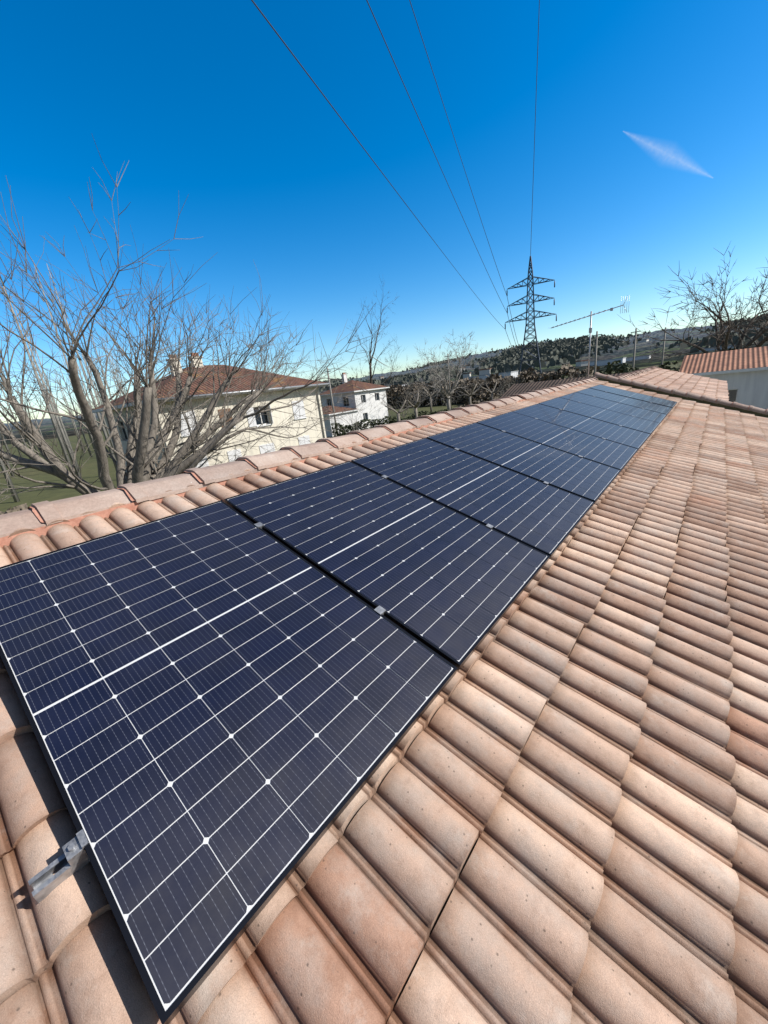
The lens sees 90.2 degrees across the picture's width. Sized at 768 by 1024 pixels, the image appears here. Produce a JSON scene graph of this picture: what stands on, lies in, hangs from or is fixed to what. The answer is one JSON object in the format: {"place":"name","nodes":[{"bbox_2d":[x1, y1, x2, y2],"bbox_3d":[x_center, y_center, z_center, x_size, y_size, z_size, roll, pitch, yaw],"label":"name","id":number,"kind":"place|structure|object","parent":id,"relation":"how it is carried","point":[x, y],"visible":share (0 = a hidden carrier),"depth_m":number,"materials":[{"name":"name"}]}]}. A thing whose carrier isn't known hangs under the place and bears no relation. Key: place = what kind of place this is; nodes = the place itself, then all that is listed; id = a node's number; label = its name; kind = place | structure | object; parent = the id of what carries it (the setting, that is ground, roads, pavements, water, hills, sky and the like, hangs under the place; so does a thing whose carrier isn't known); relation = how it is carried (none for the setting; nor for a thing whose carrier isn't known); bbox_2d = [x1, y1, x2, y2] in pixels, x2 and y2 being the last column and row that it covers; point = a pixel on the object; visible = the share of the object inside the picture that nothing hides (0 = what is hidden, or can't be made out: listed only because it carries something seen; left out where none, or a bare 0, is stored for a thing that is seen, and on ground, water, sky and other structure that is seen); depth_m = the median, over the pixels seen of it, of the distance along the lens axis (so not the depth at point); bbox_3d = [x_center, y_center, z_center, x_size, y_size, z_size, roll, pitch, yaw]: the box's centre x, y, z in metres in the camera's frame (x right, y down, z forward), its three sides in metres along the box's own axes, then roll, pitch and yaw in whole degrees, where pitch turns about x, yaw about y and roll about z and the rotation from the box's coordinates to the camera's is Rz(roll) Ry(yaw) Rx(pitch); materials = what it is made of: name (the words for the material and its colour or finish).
{"place":"outdoors","nodes":[
{"label":"outdoors","id":0,"kind":"place"},
{"bbox_2d":[218,408,231,427],"bbox_3d":[-8.455,-5.034,20.485,0.035,0.950,0.700,8,23,39],"label":"cream shutter","id":1,"kind":"object","parent":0,"point":[222,415],"visible":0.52,"depth_m":20.31,"materials":[{"name":"beige wood"}]},
{"bbox_2d":[0,363,681,511],"bbox_3d":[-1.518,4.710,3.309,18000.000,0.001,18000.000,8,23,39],"label":"ground","id":2,"kind":"structure","parent":0,"point":[89,471],"depth_m":44.66,"materials":[{"name":"green plant"}]},
{"bbox_2d":[0,503,27,514],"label":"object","id":3,"kind":"object","parent":2,"relation":"on","point":[18,508],"visible":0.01,"depth_m":15.06,"materials":[{"name":"beige"}]},
{"bbox_2d":[0,263,125,501],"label":"poplar plantation trees","id":4,"kind":"object","parent":2,"relation":"on","point":[62,433],"visible":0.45,"depth_m":35.04,"materials":[{"name":"grey plant"}]},
{"bbox_2d":[0,133,390,502],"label":"tree","id":5,"kind":"object","parent":2,"relation":"on","point":[144,448],"visible":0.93,"depth_m":13.45,"materials":[{"name":"grey plant"}]},
{"bbox_2d":[104,356,326,476],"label":"cream stucco house","id":6,"kind":"structure","parent":2,"relation":"on","point":[279,418],"depth_m":22.30,"materials":[{"name":"beige paint"}]},
{"bbox_2d":[121,407,267,439],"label":"windows","id":7,"kind":"structure","parent":6,"relation":"in","point":[259,421],"depth_m":22.18,"materials":[{"name":"black glass"}]},
{"bbox_2d":[93,365,325,409],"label":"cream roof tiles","id":8,"kind":"object","parent":6,"relation":"on","point":[194,385],"visible":0.33,"depth_m":21.52,"materials":[{"name":"brown tile"}]},
{"bbox_2d":[92,385,328,440],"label":"house trim","id":9,"kind":"structure","parent":6,"relation":"attached to","point":[101,410],"depth_m":21.64,"materials":[{"name":"white paint"}]},
{"bbox_2d":[158,383,329,437],"bbox_3d":[-6.934,-4.010,22.049,0.596,5.810,11.140,8,23,39],"label":"rain gutter","id":10,"kind":"object","parent":6,"relation":"attached to","point":[234,392],"visible":0.54,"depth_m":21.91,"materials":[{"name":"metal"}]},
{"bbox_2d":[181,400,309,467],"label":"window shutters","id":11,"kind":"object","parent":6,"relation":"attached to","point":[231,453],"visible":0.43,"depth_m":21.70,"materials":[{"name":"white wood"}]},
{"bbox_2d":[257,338,301,376],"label":"bare tree","id":12,"kind":"object","parent":2,"relation":"on","point":[280,364],"visible":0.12,"depth_m":67.09,"materials":[{"name":"brown plant"}]},
{"bbox_2d":[293,348,349,380],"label":"bare tree","id":13,"kind":"object","parent":2,"relation":"on","point":[322,369],"visible":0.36,"depth_m":75.74,"materials":[{"name":"brown plant"}]},
{"bbox_2d":[324,387,380,430],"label":"bare shrub","id":14,"kind":"object","parent":2,"relation":"on","point":[356,422],"visible":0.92,"depth_m":47.98,"materials":[{"name":"brown plant"}]},
{"bbox_2d":[321,374,387,436],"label":"house wall","id":15,"kind":"structure","parent":2,"relation":"on","point":[381,413],"depth_m":54.44,"materials":[{"name":"white paint"}]},
{"bbox_2d":[327,393,378,418],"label":"windows","id":16,"kind":"structure","parent":15,"relation":"in","point":[347,401],"depth_m":54.52,"materials":[{"name":"black glass"}]},
{"bbox_2d":[320,380,387,414],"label":"brown roof tiles","id":17,"kind":"object","parent":15,"relation":"on","point":[346,387],"visible":0.75,"depth_m":54.43,"materials":[{"name":"brown tile"}]},
{"bbox_2d":[320,387,389,418],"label":"eaves trim","id":18,"kind":"structure","parent":15,"relation":"attached to","point":[346,402],"depth_m":53.43,"materials":[{"name":"white paint"}]},
{"bbox_2d":[348,281,414,384],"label":"poplar tree","id":19,"kind":"object","parent":2,"relation":"on","point":[370,358],"visible":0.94,"depth_m":65.78,"materials":[{"name":"brown plant"}]},
{"bbox_2d":[331,409,450,436],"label":"hedge","id":20,"kind":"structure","parent":2,"relation":"on","point":[343,430],"depth_m":49.60,"materials":[{"name":"green plant"}]},
{"bbox_2d":[380,392,413,421],"bbox_3d":[1.617,-10.104,40.412,3.884,4.916,2.294,-8,18,-4],"label":"pollard tree","id":21,"kind":"object","parent":2,"relation":"on","point":[398,413],"visible":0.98,"depth_m":39.75,"materials":[{"name":"grey plant"}]},
{"bbox_2d":[387,381,422,417],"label":"bare shrub","id":22,"kind":"object","parent":2,"relation":"on","point":[403,400],"visible":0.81,"depth_m":65.03,"materials":[{"name":"brown plant"}]},
{"bbox_2d":[388,394,424,416],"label":"bare shrub","id":23,"kind":"object","parent":2,"relation":"on","point":[411,408],"visible":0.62,"depth_m":57.76,"materials":[{"name":"brown plant"}]},
{"bbox_2d":[385,379,440,403],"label":"brush field edge","id":24,"kind":"object","parent":2,"relation":"on","point":[405,386],"visible":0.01,"depth_m":124.99,"materials":[{"name":"green plant"}]},
{"bbox_2d":[404,386,423,418],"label":"pollard tree","id":25,"kind":"object","parent":2,"relation":"on","point":[416,406],"visible":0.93,"depth_m":42.01,"materials":[{"name":"grey plant"}]},
{"bbox_2d":[419,381,441,411],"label":"pollard tree","id":26,"kind":"object","parent":2,"relation":"on","point":[429,395],"visible":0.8,"depth_m":71.28,"materials":[{"name":"grey plant"}]},
{"bbox_2d":[393,331,488,409],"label":"pale bare tree","id":27,"kind":"object","parent":2,"relation":"on","point":[439,387],"visible":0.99,"depth_m":57.50,"materials":[{"name":"grey plant"}]},
{"bbox_2d":[443,378,462,403],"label":"pollard tree","id":28,"kind":"object","parent":2,"relation":"on","point":[451,393],"visible":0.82,"depth_m":58.16,"materials":[{"name":"grey plant"}]},
{"bbox_2d":[452,377,486,404],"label":"pollard tree","id":29,"kind":"object","parent":2,"relation":"on","point":[470,394],"visible":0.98,"depth_m":54.21,"materials":[{"name":"grey plant"}]},
{"bbox_2d":[457,398,489,407],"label":"brush clump","id":30,"kind":"object","parent":2,"relation":"on","point":[477,401],"visible":0.14,"depth_m":59.92,"materials":[{"name":"green plant"}]},
{"bbox_2d":[465,389,484,403],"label":"brush clump","id":31,"kind":"object","parent":2,"relation":"on","point":[474,396],"visible":0.53,"depth_m":77.83,"materials":[{"name":"green plant"}]},
{"bbox_2d":[478,390,504,399],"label":"brush clump","id":32,"kind":"object","parent":2,"relation":"on","point":[486,395],"visible":0.57,"depth_m":74.20,"materials":[{"name":"plant"}]},
{"bbox_2d":[386,363,599,408],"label":"trees","id":33,"kind":"object","parent":2,"relation":"on","point":[568,369],"visible":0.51,"depth_m":82.47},
{"bbox_2d":[475,376,510,399],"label":"pollard tree","id":34,"kind":"object","parent":2,"relation":"on","point":[489,390],"visible":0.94,"depth_m":58.79,"materials":[{"name":"grey plant"}]},
{"bbox_2d":[325,327,668,421],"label":"utility poles","id":35,"kind":"object","parent":2,"relation":"on","point":[596,335],"visible":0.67,"depth_m":51.41,"materials":[{"name":"grey concrete"}]},
{"bbox_2d":[490,367,541,396],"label":"bare shrub","id":36,"kind":"object","parent":2,"relation":"on","point":[510,383],"visible":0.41,"depth_m":57.57,"materials":[{"name":"brown plant"}]},
{"bbox_2d":[505,256,556,373],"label":"pylon","id":37,"kind":"object","parent":2,"relation":"on","point":[532,302],"visible":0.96,"depth_m":120.46,"materials":[{"name":"grey metal"}]},
{"bbox_2d":[251,0,539,359],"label":"power line conductors","id":38,"kind":"object","parent":37,"relation":"attached to","point":[427,138],"visible":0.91,"depth_m":25.19,"materials":[{"name":"grey metal"}]},
{"bbox_2d":[396,345,734,386],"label":"white shed cladding","id":39,"kind":"structure","parent":2,"relation":"on","point":[598,363],"depth_m":318.16,"materials":[{"name":"white"}]},
{"bbox_2d":[389,345,731,386],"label":"grey shed roof","id":40,"kind":"structure","parent":39,"relation":"on","point":[590,361],"depth_m":315.56,"materials":[{"name":"grey"}]},
{"bbox_2d":[562,360,680,378],"bbox_3d":[16.834,-8.185,27.757,2.515,5.358,7.781,-21,23,-38],"label":"hedge","id":41,"kind":"object","parent":2,"relation":"on","point":[612,368],"visible":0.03,"depth_m":26.74,"materials":[{"name":"green plant"}]},
{"bbox_2d":[597,377,767,417],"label":"roof verge wall","id":42,"kind":"structure","parent":2,"relation":"on","point":[692,399],"depth_m":10.37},
{"bbox_2d":[594,374,766,412],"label":"roof verge joints","id":43,"kind":"object","parent":42,"relation":"attached to","point":[687,392],"visible":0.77,"depth_m":10.35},
{"bbox_2d":[595,372,767,414],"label":"roof verge caps","id":44,"kind":"object","parent":42,"relation":"on","point":[692,395],"visible":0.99,"depth_m":10.38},
{"bbox_2d":[617,244,767,364],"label":"bare tree","id":45,"kind":"object","parent":2,"relation":"on","point":[733,326],"visible":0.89,"depth_m":33.41,"materials":[{"name":"brown plant"}]},
{"bbox_2d":[702,367,767,408],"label":"building wall","id":46,"kind":"structure","parent":2,"relation":"on","point":[752,386],"depth_m":21.88,"materials":[{"name":"white paint"}]},
{"bbox_2d":[679,346,767,373],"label":"red roof tiles","id":47,"kind":"object","parent":46,"relation":"on","point":[756,357],"visible":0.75,"depth_m":23.29,"materials":[{"name":"tile"}]},
{"bbox_2d":[693,367,767,401],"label":"building trim","id":48,"kind":"structure","parent":46,"relation":"on","point":[733,371],"depth_m":21.94,"materials":[{"name":"white"}]},
{"bbox_2d":[728,390,736,401],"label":"window","id":49,"kind":"structure","parent":46,"relation":"attached to","point":[732,395],"depth_m":22.55,"materials":[{"name":"grey glass"}]},
{"bbox_2d":[0,324,767,444],"bbox_3d":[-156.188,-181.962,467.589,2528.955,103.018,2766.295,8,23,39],"label":"hills","id":50,"kind":"structure","parent":0,"point":[48,429],"depth_m":566.62,"materials":[{"name":"green plant"}]},
{"bbox_2d":[319,313,767,391],"bbox_3d":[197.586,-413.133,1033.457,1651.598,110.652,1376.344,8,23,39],"label":"hill woodland trees","id":51,"kind":"object","parent":50,"relation":"on","point":[550,351],"visible":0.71,"depth_m":711.10,"materials":[{"name":"green plant"}]},
{"bbox_2d":[0,0,767,422],"label":"sky","id":52,"kind":"structure","parent":0,"point":[649,156],"materials":[{"name":"blue"}]},
{"bbox_2d":[327,338,658,389],"bbox_3d":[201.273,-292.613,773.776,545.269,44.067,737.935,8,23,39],"label":"houses","id":53,"kind":"structure","parent":0,"point":[581,363],"depth_m":405.86,"materials":[{"name":"white paint"}]},
{"bbox_2d":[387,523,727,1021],"bbox_3d":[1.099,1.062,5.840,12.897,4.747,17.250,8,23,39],"label":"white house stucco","id":54,"kind":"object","parent":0,"point":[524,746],"depth_m":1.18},
{"bbox_2d":[0,377,597,537],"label":"roof ridge caps","id":55,"kind":"object","parent":54,"relation":"on","point":[62,509],"visible":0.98,"depth_m":2.82,"materials":[{"name":"beige ceramic"}]},
{"bbox_2d":[27,384,567,522],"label":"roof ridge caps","id":56,"kind":"object","parent":55,"relation":"attached to","point":[37,514],"visible":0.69,"depth_m":2.71,"materials":[{"name":"orange ceramic"}]},
{"bbox_2d":[0,381,767,1023],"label":"roof slope","id":57,"kind":"structure","parent":54,"relation":"on","point":[596,801],"depth_m":1.16,"materials":[{"name":"tile"}]},
{"bbox_2d":[0,381,594,546],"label":"roof ridge mortar","id":58,"kind":"object","parent":57,"relation":"on","point":[43,530],"visible":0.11,"depth_m":2.36,"materials":[{"name":"concrete"}]},
{"bbox_2d":[0,384,676,1023],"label":"solar panel frames","id":59,"kind":"structure","parent":57,"relation":"on","point":[186,994],"depth_m":1.31,"materials":[{"name":"black metal"}]},
{"bbox_2d":[0,386,675,1010],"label":"solar panel gridlines","id":60,"kind":"object","parent":59,"relation":"in","point":[206,840],"visible":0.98,"depth_m":1.44,"materials":[{"name":"white metal"}]},
{"bbox_2d":[0,385,675,1002],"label":"solar panel cells","id":61,"kind":"object","parent":60,"relation":"on","point":[176,959],"visible":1,"depth_m":1.51,"materials":[{"name":"blue glass"}]},
{"bbox_2d":[28,391,651,902],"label":"panel mounting clamps","id":62,"kind":"object","parent":59,"relation":"attached to","point":[70,861],"visible":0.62,"depth_m":0.92,"materials":[{"name":"silver metal"}]},
{"bbox_2d":[551,295,629,377],"bbox_3d":[5.810,-4.667,11.087,0.300,2.383,2.200,-17,21,-29],"label":"tv antenna","id":63,"kind":"object","parent":54,"relation":"on","point":[590,316],"visible":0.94,"depth_m":10.76,"materials":[{"name":"silver metal"}]},
{"bbox_2d":[499,372,628,398],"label":"shed roof tiles","id":64,"kind":"object","parent":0,"point":[519,388],"visible":0.2,"depth_m":22.72,"materials":[{"name":"brown tile"}]},
{"bbox_2d":[626,368,728,400],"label":"tiled roof","id":65,"kind":"structure","parent":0,"point":[699,385],"depth_m":13.18,"materials":[{"name":"beige tile"}]},
{"bbox_2d":[614,366,658,378],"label":"annex roof ridge caps","id":66,"kind":"object","parent":65,"relation":"on","point":[640,371],"visible":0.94,"depth_m":13.82,"materials":[{"name":"beige tile"}]}
]}

